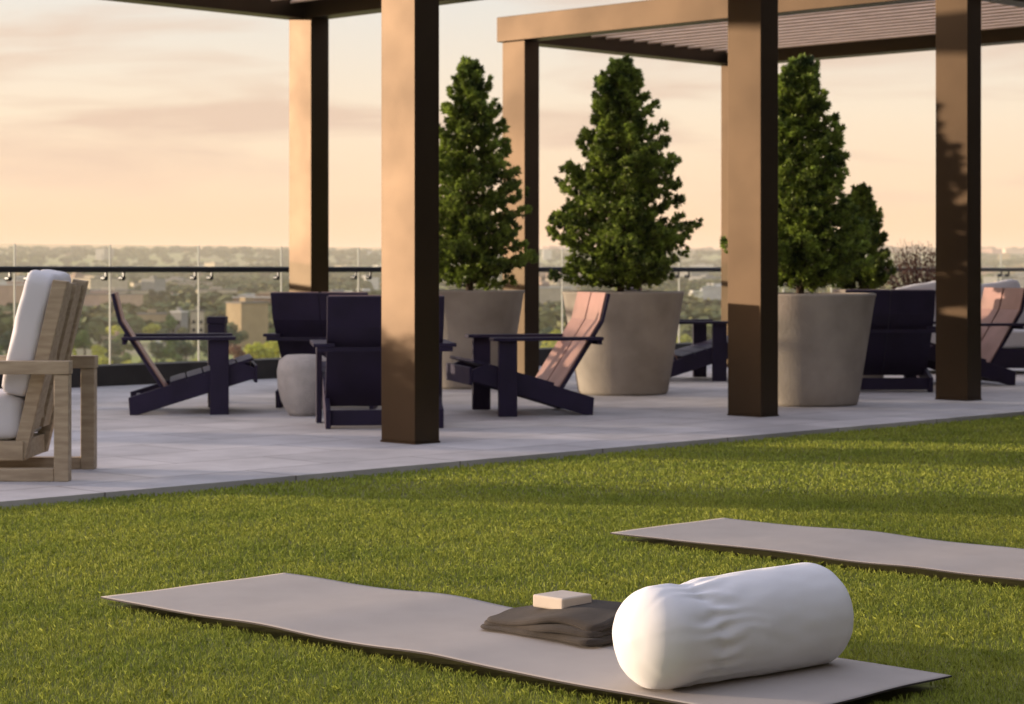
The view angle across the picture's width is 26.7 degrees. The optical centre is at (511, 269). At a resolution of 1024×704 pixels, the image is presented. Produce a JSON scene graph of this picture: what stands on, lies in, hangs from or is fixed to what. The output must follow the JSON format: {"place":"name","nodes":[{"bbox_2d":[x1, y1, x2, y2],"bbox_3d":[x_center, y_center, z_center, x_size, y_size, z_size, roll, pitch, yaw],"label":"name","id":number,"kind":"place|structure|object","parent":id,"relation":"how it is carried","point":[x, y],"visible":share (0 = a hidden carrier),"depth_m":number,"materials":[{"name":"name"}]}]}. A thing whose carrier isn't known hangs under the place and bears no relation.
{"place":"outdoors","nodes":[
{"label":"outdoors","id":0,"kind":"place"},
{"bbox_2d":[0,252,1012,363],"bbox_3d":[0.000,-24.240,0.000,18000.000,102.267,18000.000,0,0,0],"label":"terrain","id":1,"kind":"structure","parent":0,"point":[135,356],"depth_m":5600.34,"materials":[{"name":"green plant"}]},
{"bbox_2d":[0,330,12,353],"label":"broadleaf tree","id":2,"kind":"object","parent":1,"relation":"on","point":[5,339],"visible":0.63,"depth_m":615.52,"materials":[{"name":"green plant"}]},
{"bbox_2d":[0,281,24,305],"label":"town building","id":3,"kind":"structure","parent":1,"relation":"on","point":[6,293],"depth_m":1105.91,"materials":[{"name":"grey"}]},
{"bbox_2d":[0,276,24,283],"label":"town building","id":4,"kind":"structure","parent":1,"relation":"on","point":[18,278],"depth_m":1419.30,"materials":[{"name":"grey"}]},
{"bbox_2d":[70,273,91,277],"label":"town building","id":5,"kind":"structure","parent":1,"relation":"on","point":[76,275],"depth_m":1915.13,"materials":[{"name":"grey"}]},
{"bbox_2d":[73,329,92,354],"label":"broadleaf tree","id":6,"kind":"object","parent":1,"relation":"on","point":[84,342],"visible":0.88,"depth_m":630.50,"materials":[{"name":"green plant"}]},
{"bbox_2d":[90,344,106,357],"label":"broadleaf tree","id":7,"kind":"object","parent":1,"relation":"on","point":[96,348],"visible":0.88,"depth_m":566.61,"materials":[{"name":"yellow plant"}]},
{"bbox_2d":[71,276,127,289],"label":"town building","id":8,"kind":"structure","parent":1,"relation":"on","point":[96,283],"depth_m":1474.56,"materials":[{"name":"grey"}]},
{"bbox_2d":[97,335,108,344],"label":"town building","id":9,"kind":"structure","parent":1,"relation":"on","point":[106,338],"depth_m":700.52,"materials":[{"name":"grey"}]},
{"bbox_2d":[96,248,112,259],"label":"town building","id":10,"kind":"structure","parent":1,"relation":"on","point":[102,253],"depth_m":5732.01,"materials":[{"name":"grey"}]},
{"bbox_2d":[98,356,113,363],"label":"broadleaf tree","id":11,"kind":"object","parent":1,"relation":"on","point":[103,360],"visible":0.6,"depth_m":507.21,"materials":[{"name":"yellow plant"}]},
{"bbox_2d":[100,339,123,357],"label":"broadleaf tree","id":12,"kind":"object","parent":1,"relation":"on","point":[116,350],"visible":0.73,"depth_m":582.80,"materials":[{"name":"green plant"}]},
{"bbox_2d":[83,291,143,305],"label":"town building","id":13,"kind":"structure","parent":1,"relation":"on","point":[97,297],"depth_m":1102.26,"materials":[{"name":"grey"}]},
{"bbox_2d":[105,325,123,335],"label":"broadleaf tree","id":14,"kind":"object","parent":1,"relation":"on","point":[119,329],"visible":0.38,"depth_m":651.60,"materials":[{"name":"green plant"}]},
{"bbox_2d":[108,331,122,355],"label":"town building","id":15,"kind":"structure","parent":1,"relation":"on","point":[116,334],"depth_m":631.86,"materials":[{"name":"grey"}]},
{"bbox_2d":[111,355,123,363],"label":"broadleaf tree","id":16,"kind":"object","parent":1,"relation":"on","point":[116,359],"visible":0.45,"depth_m":513.01,"materials":[{"name":"green plant"}]},
{"bbox_2d":[113,333,133,354],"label":"broadleaf tree","id":17,"kind":"object","parent":1,"relation":"on","point":[127,346],"visible":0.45,"depth_m":618.18,"materials":[{"name":"green plant"}]},
{"bbox_2d":[101,287,148,293],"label":"town building","id":18,"kind":"structure","parent":1,"relation":"on","point":[118,289],"depth_m":1234.75,"materials":[{"name":"grey"}]},
{"bbox_2d":[120,352,131,361],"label":"broadleaf tree","id":19,"kind":"object","parent":1,"relation":"on","point":[125,357],"visible":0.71,"depth_m":557.58,"materials":[{"name":"green plant"}]},
{"bbox_2d":[130,281,140,287],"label":"town building","id":20,"kind":"structure","parent":1,"relation":"on","point":[134,284],"depth_m":1712.97,"materials":[{"name":"grey"}]},
{"bbox_2d":[142,323,160,341],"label":"broadleaf tree","id":21,"kind":"object","parent":1,"relation":"on","point":[155,328],"visible":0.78,"depth_m":710.31,"materials":[{"name":"green plant"}]},
{"bbox_2d":[136,309,167,322],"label":"town building","id":22,"kind":"structure","parent":1,"relation":"on","point":[152,315],"depth_m":816.20,"materials":[{"name":"grey"}]},
{"bbox_2d":[141,276,165,294],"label":"town building","id":23,"kind":"structure","parent":1,"relation":"on","point":[155,283],"depth_m":1464.95,"materials":[{"name":"grey"}]},
{"bbox_2d":[147,341,165,361],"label":"broadleaf tree","id":24,"kind":"object","parent":1,"relation":"on","point":[154,347],"visible":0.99,"depth_m":566.81,"materials":[{"name":"green plant"}]},
{"bbox_2d":[159,342,177,360],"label":"broadleaf tree","id":25,"kind":"object","parent":1,"relation":"on","point":[169,351],"visible":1,"depth_m":565.91,"materials":[{"name":"green plant"}]},
{"bbox_2d":[163,315,177,332],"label":"broadleaf tree","id":26,"kind":"object","parent":1,"relation":"on","point":[171,322],"visible":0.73,"depth_m":811.45,"materials":[{"name":"green plant"}]},
{"bbox_2d":[165,340,181,345],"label":"broadleaf tree","id":27,"kind":"object","parent":1,"relation":"on","point":[169,341],"visible":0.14,"depth_m":645.51,"materials":[{"name":"green plant"}]},
{"bbox_2d":[170,307,188,332],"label":"town building","id":28,"kind":"structure","parent":1,"relation":"on","point":[180,315],"depth_m":826.97,"materials":[{"name":"grey"}]},
{"bbox_2d":[174,355,186,360],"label":"broadleaf tree","id":29,"kind":"object","parent":1,"relation":"on","point":[179,358],"visible":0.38,"depth_m":514.86,"materials":[{"name":"green plant"}]},
{"bbox_2d":[166,277,197,282],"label":"town building","id":30,"kind":"structure","parent":1,"relation":"on","point":[176,279],"depth_m":2111.89,"materials":[{"name":"grey"}]},
{"bbox_2d":[176,327,188,340],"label":"broadleaf tree","id":31,"kind":"object","parent":1,"relation":"on","point":[182,329],"visible":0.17,"depth_m":676.40,"materials":[{"name":"green plant"}]},
{"bbox_2d":[172,340,196,360],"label":"broadleaf tree","id":32,"kind":"object","parent":1,"relation":"on","point":[184,348],"visible":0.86,"depth_m":578.43,"materials":[{"name":"green plant"}]},
{"bbox_2d":[172,280,212,286],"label":"town building","id":33,"kind":"structure","parent":1,"relation":"on","point":[191,282],"depth_m":1759.31,"materials":[{"name":"grey"}]},
{"bbox_2d":[183,265,201,276],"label":"town building","id":34,"kind":"structure","parent":1,"relation":"on","point":[193,266],"depth_m":3446.30,"materials":[{"name":"grey"}]},
{"bbox_2d":[191,340,200,358],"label":"broadleaf tree","id":35,"kind":"object","parent":1,"relation":"on","point":[195,343],"visible":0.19,"depth_m":608.44,"materials":[{"name":"green plant"}]},
{"bbox_2d":[190,307,204,332],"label":"town building","id":36,"kind":"structure","parent":1,"relation":"on","point":[193,321],"depth_m":834.82,"materials":[{"name":"grey"}]},
{"bbox_2d":[197,340,207,356],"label":"broadleaf tree","id":37,"kind":"object","parent":1,"relation":"on","point":[204,345],"visible":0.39,"depth_m":566.33,"materials":[{"name":"green plant"}]},
{"bbox_2d":[204,261,224,275],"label":"town building","id":38,"kind":"structure","parent":1,"relation":"on","point":[213,264],"depth_m":3343.65,"materials":[{"name":"grey"}]},
{"bbox_2d":[196,287,237,293],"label":"town building","id":39,"kind":"structure","parent":1,"relation":"on","point":[219,289],"depth_m":1282.76,"materials":[{"name":"grey"}]},
{"bbox_2d":[227,326,243,351],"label":"broadleaf tree","id":40,"kind":"object","parent":1,"relation":"on","point":[234,333],"visible":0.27,"depth_m":655.23,"materials":[{"name":"green plant"}]},
{"bbox_2d":[229,344,246,358],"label":"broadleaf tree","id":41,"kind":"object","parent":1,"relation":"on","point":[235,350],"visible":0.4,"depth_m":521.87,"materials":[{"name":"orange plant"}]},
{"bbox_2d":[227,322,248,345],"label":"broadleaf tree","id":42,"kind":"object","parent":1,"relation":"on","point":[245,336],"visible":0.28,"depth_m":684.84,"materials":[{"name":"green plant"}]},
{"bbox_2d":[225,297,268,347],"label":"town building","id":43,"kind":"structure","parent":1,"relation":"on","point":[249,315],"depth_m":699.00,"materials":[{"name":"grey"}]},
{"bbox_2d":[232,294,270,302],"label":"town building","id":44,"kind":"structure","parent":1,"relation":"on","point":[261,297],"depth_m":1016.32,"materials":[{"name":"grey"}]},
{"bbox_2d":[238,291,276,296],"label":"town building","id":45,"kind":"structure","parent":1,"relation":"on","point":[264,292],"depth_m":1096.02,"materials":[{"name":"grey"}]},
{"bbox_2d":[244,342,276,358],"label":"broadleaf tree","id":46,"kind":"object","parent":1,"relation":"on","point":[256,350],"visible":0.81,"depth_m":504.34,"materials":[{"name":"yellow plant"}]},
{"bbox_2d":[262,341,279,357],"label":"broadleaf tree","id":47,"kind":"object","parent":1,"relation":"on","point":[273,345],"visible":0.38,"depth_m":515.78,"materials":[{"name":"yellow plant"}]},
{"bbox_2d":[331,289,343,291],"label":"town building","id":48,"kind":"structure","parent":1,"relation":"on","point":[337,290],"depth_m":1177.99,"materials":[{"name":"grey"}]},
{"bbox_2d":[334,265,362,266],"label":"town building","id":49,"kind":"structure","parent":1,"relation":"on","point":[347,266],"depth_m":4746.59,"materials":[{"name":"grey"}]},
{"bbox_2d":[361,275,378,289],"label":"town building","id":50,"kind":"structure","parent":1,"relation":"on","point":[374,281],"depth_m":2219.33,"materials":[{"name":"grey"}]},
{"bbox_2d":[0,364,1023,509],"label":"deck","id":51,"kind":"structure","parent":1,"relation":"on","point":[254,436],"depth_m":14.39,"materials":[{"name":"grey concrete"}]},
{"bbox_2d":[0,269,97,481],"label":"armchair","id":52,"kind":"object","parent":51,"relation":"on","point":[39,362],"visible":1,"depth_m":11.08,"materials":[{"name":"brown wood"}]},
{"bbox_2d":[111,292,257,414],"bbox_3d":[-2.504,0.625,16.460,1.082,0.909,0.970,0,0,-9],"label":"adirondack chair","id":53,"kind":"object","parent":51,"relation":"on","point":[218,375],"visible":1,"depth_m":16.06,"materials":[{"name":"black wood"}]},
{"bbox_2d":[206,316,227,332],"bbox_3d":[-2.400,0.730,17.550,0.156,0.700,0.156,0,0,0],"label":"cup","id":54,"kind":"object","parent":53,"relation":"on","point":[217,324],"visible":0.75,"depth_m":17.48,"materials":[{"name":"black"}]},
{"bbox_2d":[277,354,325,415],"bbox_3d":[-1.545,0.853,16.000,0.400,0.455,0.400,0,0,0],"label":"pouf","id":55,"kind":"object","parent":51,"relation":"on","point":[296,378],"visible":0.75,"depth_m":15.84,"materials":[{"name":"grey concrete"}]},
{"bbox_2d":[263,292,377,408],"bbox_3d":[-1.362,0.625,17.151,0.970,0.909,1.082,0,0,14],"label":"adirondack chair","id":56,"kind":"object","parent":51,"relation":"on","point":[299,320],"visible":0.22,"depth_m":16.73,"materials":[{"name":"black wood"}]},
{"bbox_2d":[0,342,691,388],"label":"kerb","id":57,"kind":"structure","parent":51,"relation":"on","point":[124,374],"depth_m":20.37,"materials":[{"name":"concrete"}]},
{"bbox_2d":[0,244,1023,363],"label":"glass railing","id":58,"kind":"object","parent":57,"relation":"on","point":[14,269],"visible":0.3,"depth_m":21.00,"materials":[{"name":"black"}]},
{"bbox_2d":[310,295,456,428],"bbox_3d":[-0.914,0.625,15.045,0.970,0.909,1.082,0,0,-7],"label":"adirondack chair","id":59,"kind":"object","parent":51,"relation":"on","point":[348,371],"visible":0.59,"depth_m":14.66,"materials":[{"name":"black wood"}]},
{"bbox_2d":[106,0,778,444],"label":"pergola","id":60,"kind":"object","parent":51,"relation":"on","point":[410,220],"visible":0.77,"depth_m":15.81,"materials":[{"name":"brown wood"}]},
{"bbox_2d":[439,290,524,388],"bbox_3d":[-0.420,0.633,19.850,1.072,0.893,1.072,0,0,44],"label":"planter","id":61,"kind":"object","parent":51,"relation":"on","point":[483,312],"visible":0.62,"depth_m":19.40,"materials":[{"name":"grey concrete"}]},
{"bbox_2d":[439,55,539,290],"bbox_3d":[-0.393,-0.879,19.856,1.240,2.209,1.217,0,0,-22],"label":"potted conifer","id":62,"kind":"object","parent":61,"relation":"on","point":[467,220],"visible":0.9,"depth_m":19.66,"materials":[{"name":"green plant"}]},
{"bbox_2d":[446,292,609,416],"bbox_3d":[0.114,0.625,16.312,1.082,0.909,0.970,0,0,-14],"label":"adirondack chair","id":63,"kind":"object","parent":51,"relation":"on","point":[483,376],"visible":1,"depth_m":16.02,"materials":[{"name":"black wood"}]},
{"bbox_2d":[562,291,683,395],"bbox_3d":[0.970,0.633,18.830,1.072,0.893,1.072,0,0,0],"label":"planter","id":64,"kind":"object","parent":51,"relation":"on","point":[632,354],"visible":0.87,"depth_m":18.43,"materials":[{"name":"grey concrete"}]},
{"bbox_2d":[544,54,704,291],"bbox_3d":[0.980,-0.835,18.777,1.403,2.119,1.372,0,0,0],"label":"potted conifer","id":65,"kind":"object","parent":64,"relation":"in","point":[632,239],"visible":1,"depth_m":18.64,"materials":[{"name":"green plant"}]},
{"bbox_2d":[624,287,727,380],"bbox_3d":[1.696,0.625,21.264,1.082,0.909,0.970,0,0,-8],"label":"adirondack chair","id":66,"kind":"object","parent":51,"relation":"on","point":[699,355],"visible":0.54,"depth_m":20.87,"materials":[{"name":"black wood"}]},
{"bbox_2d":[497,0,1023,400],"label":"pergola","id":67,"kind":"object","parent":51,"relation":"on","point":[956,35],"visible":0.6,"depth_m":20.50,"materials":[{"name":"brown wood"}]},
{"bbox_2d":[778,292,875,406],"bbox_3d":[2.385,0.633,17.320,1.072,0.893,1.072,0,0,-30],"label":"planter","id":68,"kind":"object","parent":51,"relation":"on","point":[823,338],"visible":0.69,"depth_m":16.90,"materials":[{"name":"grey concrete"}]},
{"bbox_2d":[719,53,875,293],"bbox_3d":[2.290,-0.765,17.276,1.251,1.981,1.142,0,0,0],"label":"potted conifer","id":69,"kind":"object","parent":68,"relation":"on","point":[811,182],"visible":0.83,"depth_m":17.12,"materials":[{"name":"green plant"}]},
{"bbox_2d":[833,289,890,377],"bbox_3d":[3.360,0.633,20.700,0.557,0.893,0.557,0,0,0],"label":"planter","id":70,"kind":"object","parent":51,"relation":"on","point":[863,376],"visible":0.16,"depth_m":20.53,"materials":[{"name":"grey concrete"}]},
{"bbox_2d":[829,181,896,288],"bbox_3d":[3.373,-0.318,20.732,0.670,1.085,0.601,0,0,35],"label":"potted conifer","id":71,"kind":"object","parent":70,"relation":"in","point":[861,196],"visible":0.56,"depth_m":20.61,"materials":[{"name":"green plant"}]},
{"bbox_2d":[845,289,935,391],"bbox_3d":[3.304,0.625,19.393,0.970,0.909,1.082,0,0,-1],"label":"adirondack chair","id":72,"kind":"object","parent":51,"relation":"on","point":[902,328],"visible":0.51,"depth_m":19.03,"materials":[{"name":"black wood"}]},
{"bbox_2d":[880,238,935,288],"bbox_3d":[4.530,0.364,24.240,1.092,1.431,1.267,0,0,-42],"label":"twiggy shrub","id":73,"kind":"object","parent":51,"relation":"on","point":[905,272],"visible":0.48,"depth_m":24.14,"materials":[{"name":"brown plant"}]},
{"bbox_2d":[896,279,1023,367],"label":"sofa","id":74,"kind":"object","parent":51,"relation":"on","point":[1011,354],"visible":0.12,"depth_m":22.32,"materials":[{"name":"white fabric"}]},
{"bbox_2d":[904,287,1023,384],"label":"adirondack chair","id":75,"kind":"object","parent":51,"relation":"on","point":[1002,309],"visible":0.32,"depth_m":20.28,"materials":[{"name":"wood"}]},
{"bbox_2d":[0,245,1023,341],"bbox_3d":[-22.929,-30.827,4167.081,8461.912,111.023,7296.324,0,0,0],"label":"woodland","id":76,"kind":"object","parent":1,"relation":"on","point":[94,321],"visible":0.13,"depth_m":2124.52,"materials":[{"name":"green plant"}]},
{"bbox_2d":[539,274,549,280],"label":"town building","id":77,"kind":"structure","parent":1,"relation":"on","point":[542,278],"depth_m":1471.35,"materials":[{"name":"grey"}]},
{"bbox_2d":[542,249,551,259],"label":"town building","id":78,"kind":"structure","parent":1,"relation":"on","point":[546,254],"depth_m":5871.96,"materials":[{"name":"grey"}]},
{"bbox_2d":[539,326,555,342],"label":"broadleaf tree","id":79,"kind":"object","parent":1,"relation":"on","point":[547,330],"visible":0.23,"depth_m":654.62,"materials":[{"name":"green plant"}]},
{"bbox_2d":[540,341,556,347],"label":"broadleaf tree","id":80,"kind":"object","parent":1,"relation":"on","point":[551,344],"visible":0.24,"depth_m":548.25,"materials":[{"name":"green plant"}]},
{"bbox_2d":[539,282,560,286],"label":"town building","id":81,"kind":"structure","parent":1,"relation":"on","point":[544,284],"depth_m":1115.95,"materials":[{"name":"grey"}]},
{"bbox_2d":[541,329,560,344],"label":"broadleaf tree","id":82,"kind":"object","parent":1,"relation":"on","point":[555,331],"visible":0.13,"depth_m":622.68,"materials":[{"name":"green plant"}]},
{"bbox_2d":[543,246,559,248],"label":"town building","id":83,"kind":"structure","parent":1,"relation":"on","point":[551,247],"depth_m":7031.73,"materials":[{"name":"grey"}]},
{"bbox_2d":[539,284,572,303],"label":"town building","id":84,"kind":"structure","parent":1,"relation":"on","point":[552,293],"depth_m":1009.22,"materials":[{"name":"grey"}]},
{"bbox_2d":[539,279,575,290],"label":"town building","id":85,"kind":"structure","parent":1,"relation":"on","point":[564,284],"depth_m":1296.26,"materials":[{"name":"grey"}]},
{"bbox_2d":[676,334,691,342],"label":"broadleaf tree","id":86,"kind":"object","parent":1,"relation":"on","point":[686,338],"visible":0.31,"depth_m":566.34,"materials":[{"name":"green plant"}]},
{"bbox_2d":[683,248,694,258],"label":"town building","id":87,"kind":"structure","parent":1,"relation":"on","point":[692,251],"depth_m":5795.47,"materials":[{"name":"grey"}]},
{"bbox_2d":[688,290,698,296],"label":"town building","id":88,"kind":"structure","parent":1,"relation":"on","point":[694,293],"depth_m":1149.77,"materials":[{"name":"grey"}]},
{"bbox_2d":[680,272,707,276],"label":"town building","id":89,"kind":"structure","parent":1,"relation":"on","point":[682,274],"depth_m":2567.17,"materials":[{"name":"grey"}]},
{"bbox_2d":[690,288,702,297],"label":"town building","id":90,"kind":"structure","parent":1,"relation":"on","point":[700,294],"depth_m":1220.06,"materials":[{"name":"grey"}]},
{"bbox_2d":[689,264,713,266],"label":"town building","id":91,"kind":"structure","parent":1,"relation":"on","point":[701,265],"depth_m":4505.05,"materials":[{"name":"grey"}]},
{"bbox_2d":[689,275,720,279],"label":"town building","id":92,"kind":"structure","parent":1,"relation":"on","point":[711,277],"depth_m":2248.43,"materials":[{"name":"grey"}]},
{"bbox_2d":[702,284,720,300],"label":"town building","id":93,"kind":"structure","parent":1,"relation":"on","point":[712,292],"depth_m":1030.98,"materials":[{"name":"grey"}]},
{"bbox_2d":[981,267,999,274],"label":"town building","id":94,"kind":"structure","parent":1,"relation":"on","point":[984,273],"depth_m":3525.27,"materials":[{"name":"grey"}]},
{"bbox_2d":[981,248,1001,258],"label":"town building","id":95,"kind":"structure","parent":1,"relation":"on","point":[991,251],"depth_m":5974.62,"materials":[{"name":"grey"}]},
{"bbox_2d":[983,274,1017,283],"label":"town building","id":96,"kind":"structure","parent":1,"relation":"on","point":[989,279],"depth_m":1571.04,"materials":[{"name":"grey"}]},
{"bbox_2d":[997,253,1010,259],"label":"town building","id":97,"kind":"structure","parent":1,"relation":"on","point":[1005,256],"depth_m":5518.94,"materials":[{"name":"grey"}]},
{"bbox_2d":[1002,248,1023,256],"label":"town building","id":98,"kind":"structure","parent":1,"relation":"on","point":[1016,252],"depth_m":6127.26,"materials":[{"name":"grey"}]},
{"bbox_2d":[1006,265,1023,273],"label":"town building","id":99,"kind":"structure","parent":1,"relation":"on","point":[1018,266],"depth_m":3649.85,"materials":[{"name":"grey"}]},
{"bbox_2d":[1009,273,1023,276],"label":"town building","id":100,"kind":"structure","parent":1,"relation":"on","point":[1019,274],"depth_m":1730.51,"materials":[{"name":"grey"}]},
{"bbox_2d":[1012,277,1023,287],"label":"town building","id":101,"kind":"structure","parent":1,"relation":"on","point":[1020,280],"depth_m":1494.62,"materials":[{"name":"grey"}]},
{"bbox_2d":[0,415,1023,703],"bbox_3d":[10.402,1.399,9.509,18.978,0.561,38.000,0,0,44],"label":"lawn","id":102,"kind":"structure","parent":0,"point":[420,660],"depth_m":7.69,"materials":[{"name":"green plant"}]},
{"bbox_2d":[101,573,951,703],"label":"yoga mat","id":103,"kind":"object","parent":102,"relation":"on","point":[442,625],"visible":0.84,"depth_m":6.32,"materials":[{"name":"rubber"}]},
{"bbox_2d":[480,599,622,646],"bbox_3d":[0.168,1.031,6.388,0.492,0.084,0.327,0,0,44],"label":"folded towel","id":104,"kind":"object","parent":103,"relation":"on","point":[590,624],"visible":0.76,"depth_m":6.25,"materials":[{"name":"grey fabric"}]},
{"bbox_2d":[533,590,591,608],"bbox_3d":[0.150,0.985,6.420,0.124,0.038,0.130,0,0,44],"label":"yoga block","id":105,"kind":"object","parent":104,"relation":"on","point":[560,599],"depth_m":6.38,"materials":[{"name":"beige plastic"}]},
{"bbox_2d":[612,562,853,689],"bbox_3d":[0.590,0.939,5.730,0.754,0.270,0.289,0,0,-41],"label":"bolster","id":106,"kind":"object","parent":103,"relation":"on","point":[747,623],"visible":1,"depth_m":5.58,"materials":[{"name":"white fabric"}]},
{"bbox_2d":[610,518,1023,580],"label":"yoga mat","id":107,"kind":"object","parent":102,"relation":"on","point":[870,547],"visible":1,"depth_m":8.41,"materials":[{"name":"rubber"}]},
{"bbox_2d":[0,0,1023,252],"label":"sky","id":108,"kind":"structure","parent":0,"point":[122,124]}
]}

